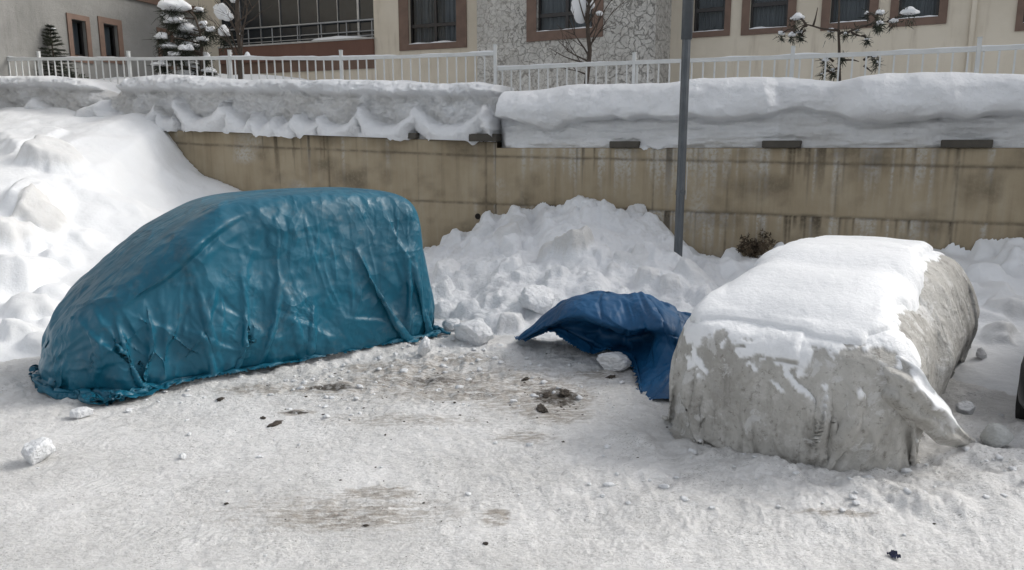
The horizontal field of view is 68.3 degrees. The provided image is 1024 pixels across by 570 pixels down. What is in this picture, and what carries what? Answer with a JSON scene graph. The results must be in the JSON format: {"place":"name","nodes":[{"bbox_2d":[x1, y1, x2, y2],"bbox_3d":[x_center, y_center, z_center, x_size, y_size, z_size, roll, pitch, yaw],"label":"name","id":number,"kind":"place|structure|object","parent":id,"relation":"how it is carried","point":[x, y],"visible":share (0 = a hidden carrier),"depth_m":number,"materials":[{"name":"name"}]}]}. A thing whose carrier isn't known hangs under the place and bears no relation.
{"place":"outdoors","nodes":[
{"label":"outdoors","id":0,"kind":"place"},
{"bbox_2d":[102,73,306,81],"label":"terrace","id":1,"kind":"structure","parent":0,"point":[254,76],"depth_m":19.43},
{"bbox_2d":[36,24,77,76],"bbox_3d":[-11.605,-5.781,19.055,1.119,1.586,1.137,0,10,0],"label":"spruce","id":2,"kind":"object","parent":1,"relation":"on","point":[54,36],"visible":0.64,"depth_m":18.98,"materials":[{"name":"green plant"}]},
{"bbox_2d":[63,69,88,78],"bbox_3d":[-10.738,-5.141,18.554,0.671,0.381,0.335,2,10,10],"label":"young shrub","id":3,"kind":"object","parent":1,"relation":"on","point":[72,75],"visible":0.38,"depth_m":18.50,"materials":[{"name":"plant"}]},
{"bbox_2d":[0,0,208,131],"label":"rendered house","id":4,"kind":"structure","parent":1,"relation":"on","point":[102,28],"depth_m":20.15,"materials":[{"name":"beige paint"}]},
{"bbox_2d":[66,13,93,63],"bbox_3d":[-11.908,-6.530,20.073,1.095,1.210,0.701,3,11,18],"label":"window","id":5,"kind":"structure","parent":4,"relation":"in","point":[74,28],"depth_m":20.07,"materials":[{"name":"brown glass"}]},
{"bbox_2d":[97,16,124,64],"bbox_3d":[-11.580,-6.784,21.026,1.095,1.194,0.796,3,11,18],"label":"window","id":6,"kind":"structure","parent":4,"relation":"in","point":[106,32],"depth_m":21.03,"materials":[{"name":"brown glass"}]},
{"bbox_2d":[156,27,176,69],"bbox_3d":[-10.933,-7.163,22.952,1.095,1.163,0.685,3,11,18],"label":"window","id":7,"kind":"structure","parent":4,"relation":"in","point":[158,29],"depth_m":22.66,"materials":[{"name":"brown glass"}]},
{"bbox_2d":[145,0,235,75],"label":"pine tree","id":8,"kind":"object","parent":1,"relation":"on","point":[181,29],"visible":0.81,"depth_m":17.73,"materials":[{"name":"green plant"}]},
{"bbox_2d":[198,0,271,78],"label":"bare tree","id":9,"kind":"object","parent":1,"relation":"on","point":[222,11],"visible":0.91,"depth_m":17.20,"materials":[{"name":"brown plant"}]},
{"bbox_2d":[7,44,496,84],"bbox_3d":[-8.232,-4.397,17.124,16.545,2.038,0.072,3,11,16],"label":"metal fence","id":10,"kind":"object","parent":1,"relation":"on","point":[340,57],"visible":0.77,"depth_m":16.21,"materials":[{"name":"white metal"}]},
{"bbox_2d":[202,0,476,140],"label":"apartment building","id":11,"kind":"structure","parent":1,"relation":"on","point":[278,28],"depth_m":22.06,"materials":[{"name":"beige paint"}]},
{"bbox_2d":[398,0,466,50],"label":"window","id":12,"kind":"structure","parent":11,"relation":"in","point":[435,24],"depth_m":21.24,"materials":[{"name":"brown glass"}]},
{"bbox_2d":[549,0,624,83],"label":"bare tree","id":13,"kind":"object","parent":1,"relation":"on","point":[580,9],"visible":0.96,"depth_m":15.00,"materials":[{"name":"brown plant"}]},
{"bbox_2d":[477,0,1023,90],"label":"apartment building","id":14,"kind":"structure","parent":1,"relation":"on","point":[523,32],"depth_m":17.29,"materials":[{"name":"painted plaster"},{"name":"stone cladding"},{"name":"glass"}]},
{"bbox_2d":[526,0,603,41],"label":"window","id":15,"kind":"structure","parent":14,"relation":"in","point":[552,14],"depth_m":18.31,"materials":[{"name":"brown glass"}]},
{"bbox_2d":[692,0,730,37],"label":"window","id":16,"kind":"structure","parent":14,"relation":"in","point":[712,18],"depth_m":17.79,"materials":[{"name":"brown glass"}]},
{"bbox_2d":[741,0,796,35],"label":"window","id":17,"kind":"structure","parent":14,"relation":"in","point":[767,16],"depth_m":17.20,"materials":[{"name":"brown glass"}]},
{"bbox_2d":[820,0,878,30],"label":"window","id":18,"kind":"structure","parent":14,"relation":"in","point":[850,10],"depth_m":16.44,"materials":[{"name":"brown glass"}]},
{"bbox_2d":[889,0,948,26],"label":"window","id":19,"kind":"structure","parent":14,"relation":"in","point":[929,10],"depth_m":15.79,"materials":[{"name":"brown glass"}]},
{"bbox_2d":[1015,0,1023,30],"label":"window","id":20,"kind":"structure","parent":14,"relation":"in","point":[1019,24],"depth_m":14.88,"materials":[{"name":"brown glass"}]},
{"bbox_2d":[497,37,1023,90],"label":"metal fence","id":21,"kind":"object","parent":1,"relation":"on","point":[979,48],"visible":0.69,"depth_m":12.37,"materials":[{"name":"white metal"}]},
{"bbox_2d":[774,0,919,80],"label":"pine sapling","id":22,"kind":"object","parent":1,"relation":"on","point":[877,28],"visible":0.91,"depth_m":12.69,"materials":[{"name":"green plant"}]},
{"bbox_2d":[0,318,1023,569],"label":"ground","id":23,"kind":"structure","parent":0,"point":[102,466],"depth_m":5.17,"materials":[{"name":"white snow"}]},
{"bbox_2d":[21,437,55,464],"bbox_3d":[-3.536,1.244,5.630,0.202,0.195,0.220,6,12,31],"label":"snow chunk","id":24,"kind":"object","parent":23,"relation":"on","point":[36,451],"visible":1,"depth_m":5.57,"materials":[{"name":"white snow"}]},
{"bbox_2d":[69,407,93,418],"bbox_3d":[-3.738,1.112,6.540,0.189,0.087,0.135,-3,11,-16],"label":"snow chunk","id":25,"kind":"object","parent":23,"relation":"on","point":[79,412],"visible":1,"depth_m":6.51,"materials":[{"name":"white snow"}]},
{"bbox_2d":[0,107,240,361],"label":"snow bank","id":26,"kind":"structure","parent":23,"relation":"on","point":[80,197],"depth_m":12.69,"materials":[{"name":"white snow"}]},
{"bbox_2d":[125,408,132,412],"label":"snow chunk","id":27,"kind":"object","parent":23,"relation":"on","point":[128,410],"visible":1,"depth_m":6.66,"materials":[{"name":"white snow"}]},
{"bbox_2d":[179,453,185,458],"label":"snow chunk","id":28,"kind":"object","parent":23,"relation":"on","point":[182,455],"visible":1,"depth_m":5.67,"materials":[{"name":"white snow"}]},
{"bbox_2d":[28,187,450,405],"bbox_3d":[-2.961,-0.121,8.468,4.306,1.858,2.197,-8,13,-38],"label":"tarpaulin","id":29,"kind":"object","parent":23,"relation":"on","point":[214,285],"visible":1,"depth_m":7.69,"materials":[{"name":"teal plastic"}]},
{"bbox_2d":[267,420,283,426],"bbox_3d":[-1.996,1.173,6.384,0.074,0.032,0.182,6,12,30],"label":"dirt clod","id":30,"kind":"object","parent":23,"relation":"on","point":[275,423],"visible":1,"depth_m":6.37,"materials":[{"name":"soil"}]},
{"bbox_2d":[168,131,501,248],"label":"retaining wall","id":31,"kind":"structure","parent":23,"relation":"on","point":[444,187],"depth_m":15.02,"materials":[{"name":"concrete"}]},
{"bbox_2d":[0,74,513,144],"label":"snow ledge","id":32,"kind":"object","parent":31,"relation":"on","point":[398,110],"visible":0.94,"depth_m":15.38,"materials":[{"name":"white snow"}]},
{"bbox_2d":[418,336,430,355],"bbox_3d":[-0.982,0.689,8.384,0.136,0.240,0.180,-10,14,-43],"label":"snow chunk","id":33,"kind":"object","parent":23,"relation":"on","point":[424,348],"visible":1,"depth_m":8.33,"materials":[{"name":"white snow"}]},
{"bbox_2d":[72,353,935,556],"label":"dirt crumbs","id":34,"kind":"object","parent":23,"relation":"on","point":[366,525],"visible":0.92,"depth_m":6.58,"materials":[{"name":"soil"}]},
{"bbox_2d":[0,335,1023,560],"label":"snow crumbs","id":35,"kind":"object","parent":23,"relation":"on","point":[694,451],"visible":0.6,"depth_m":6.89,"materials":[{"name":"white snow"}]},
{"bbox_2d":[536,403,547,412],"bbox_3d":[0.267,1.100,6.666,0.110,0.063,0.219,0,10,1],"label":"dirt clod","id":36,"kind":"object","parent":23,"relation":"on","point":[541,408],"visible":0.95,"depth_m":6.62,"materials":[{"name":"soil"}]},
{"bbox_2d":[542,391,551,397],"bbox_3d":[0.321,1.026,7.052,0.088,0.050,0.137,7,13,36],"label":"dirt clod","id":37,"kind":"object","parent":23,"relation":"on","point":[546,394],"visible":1,"depth_m":7.04,"materials":[{"name":"soil"}]},
{"bbox_2d":[559,389,569,397],"bbox_3d":[0.501,1.024,7.110,0.108,0.076,0.171,4,11,20],"label":"dirt clod","id":38,"kind":"object","parent":23,"relation":"on","point":[565,393],"visible":1,"depth_m":7.07,"materials":[{"name":"soil"}]},
{"bbox_2d":[423,195,727,344],"bbox_3d":[0.450,-0.483,11.632,5.500,1.570,7.062,0,10,0],"label":"snow heap","id":39,"kind":"object","parent":23,"relation":"on","point":[489,267],"visible":0.55,"depth_m":11.25,"materials":[{"name":"white snow"}]},
{"bbox_2d":[442,318,459,330],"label":"snow chunk","id":40,"kind":"object","parent":39,"relation":"on","point":[448,324],"visible":0.81,"depth_m":9.41,"materials":[{"name":"white snow"}]},
{"bbox_2d":[454,318,493,345],"bbox_3d":[-0.464,0.569,8.980,0.537,0.331,0.341,3,11,14],"label":"snow chunk","id":41,"kind":"object","parent":39,"relation":"on","point":[476,331],"visible":1,"depth_m":8.87,"materials":[{"name":"white snow"}]},
{"bbox_2d":[518,283,554,314],"bbox_3d":[0.350,0.193,9.878,0.385,0.396,0.520,10,14,44],"label":"snow chunk","id":42,"kind":"object","parent":39,"relation":"on","point":[536,298],"visible":0.95,"depth_m":9.76,"materials":[{"name":"white snow"}]},
{"bbox_2d":[514,290,690,399],"bbox_3d":[1.381,0.443,8.340,1.786,0.805,2.565,-7,12,-34],"label":"tarpaulin","id":43,"kind":"object","parent":23,"relation":"on","point":[641,330],"visible":0.77,"depth_m":7.92,"materials":[{"name":"blue plastic"}]},
{"bbox_2d":[596,352,631,371],"bbox_3d":[1.071,0.795,7.909,0.367,0.221,0.262,3,11,14],"label":"snow chunk","id":44,"kind":"object","parent":23,"relation":"on","point":[616,361],"visible":1,"depth_m":7.80,"materials":[{"name":"white snow"}]},
{"bbox_2d":[674,0,693,256],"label":"street lamp","id":45,"kind":"object","parent":23,"relation":"on","point":[687,23],"visible":0.79,"depth_m":10.96,"materials":[{"name":"metal"}]},
{"bbox_2d":[496,140,1023,257],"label":"retaining wall","id":46,"kind":"structure","parent":23,"relation":"on","point":[967,194],"depth_m":11.92,"materials":[{"name":"concrete"}]},
{"bbox_2d":[495,72,1023,149],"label":"snow ledge","id":47,"kind":"object","parent":46,"relation":"on","point":[912,110],"visible":0.96,"depth_m":11.82,"materials":[{"name":"white snow"}]},
{"bbox_2d":[702,237,1023,395],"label":"snow bank","id":48,"kind":"structure","parent":23,"relation":"on","point":[993,269],"depth_m":9.03,"materials":[{"name":"white snow"}]},
{"bbox_2d":[735,229,778,257],"bbox_3d":[3.897,-0.627,11.994,0.596,0.514,0.674,0,10,0],"label":"dry shrub","id":49,"kind":"object","parent":48,"relation":"on","point":[755,251],"visible":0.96,"depth_m":11.99,"materials":[{"name":"brown plant"}]},
{"bbox_2d":[976,347,986,358],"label":"snow chunk","id":50,"kind":"object","parent":48,"relation":"on","point":[981,353],"visible":1,"depth_m":7.88,"materials":[{"name":"white snow"}]},
{"bbox_2d":[955,401,975,414],"bbox_3d":[3.831,1.049,6.366,0.153,0.126,0.142,-3,11,-15],"label":"snow chunk","id":51,"kind":"object","parent":23,"relation":"on","point":[966,407],"visible":0.86,"depth_m":6.34,"materials":[{"name":"white snow"}]},
{"bbox_2d":[980,422,1013,447],"bbox_3d":[3.627,1.139,5.658,0.196,0.211,0.243,-2,10,-10],"label":"snow chunk","id":52,"kind":"object","parent":23,"relation":"on","point":[995,435],"visible":0.89,"depth_m":5.58,"materials":[{"name":"white snow"}]},
{"bbox_2d":[1015,357,1023,419],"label":"parked car","id":53,"kind":"object","parent":23,"relation":"on","point":[1019,410],"visible":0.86,"depth_m":5.99,"materials":[{"name":"paint"}]},
{"bbox_2d":[887,550,900,558],"bbox_3d":[2.177,1.528,4.299,0.050,0.037,0.065,-3,11,-16],"label":"wrapper","id":54,"kind":"object","parent":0,"point":[893,554],"visible":1,"depth_m":4.29,"materials":[{"name":"black plastic"}]},
{"bbox_3d":[3.047,0.571,7.093,1.539,0.901,3.599,7,13,35],"label":"parked car","id":55,"kind":"object","parent":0,"visible":0},
{"bbox_2d":[662,250,979,471],"bbox_3d":[3.153,0.382,6.988,2.290,1.337,4.223,7,13,35],"label":"cover","id":56,"kind":"object","parent":55,"relation":"on","point":[797,396],"visible":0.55,"depth_m":5.43,"materials":[{"name":"grey fabric"}]},
{"bbox_2d":[690,235,932,344],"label":"snow slab","id":57,"kind":"structure","parent":56,"relation":"on","point":[853,290],"depth_m":6.03,"materials":[{"name":"white snow"}]}
]}

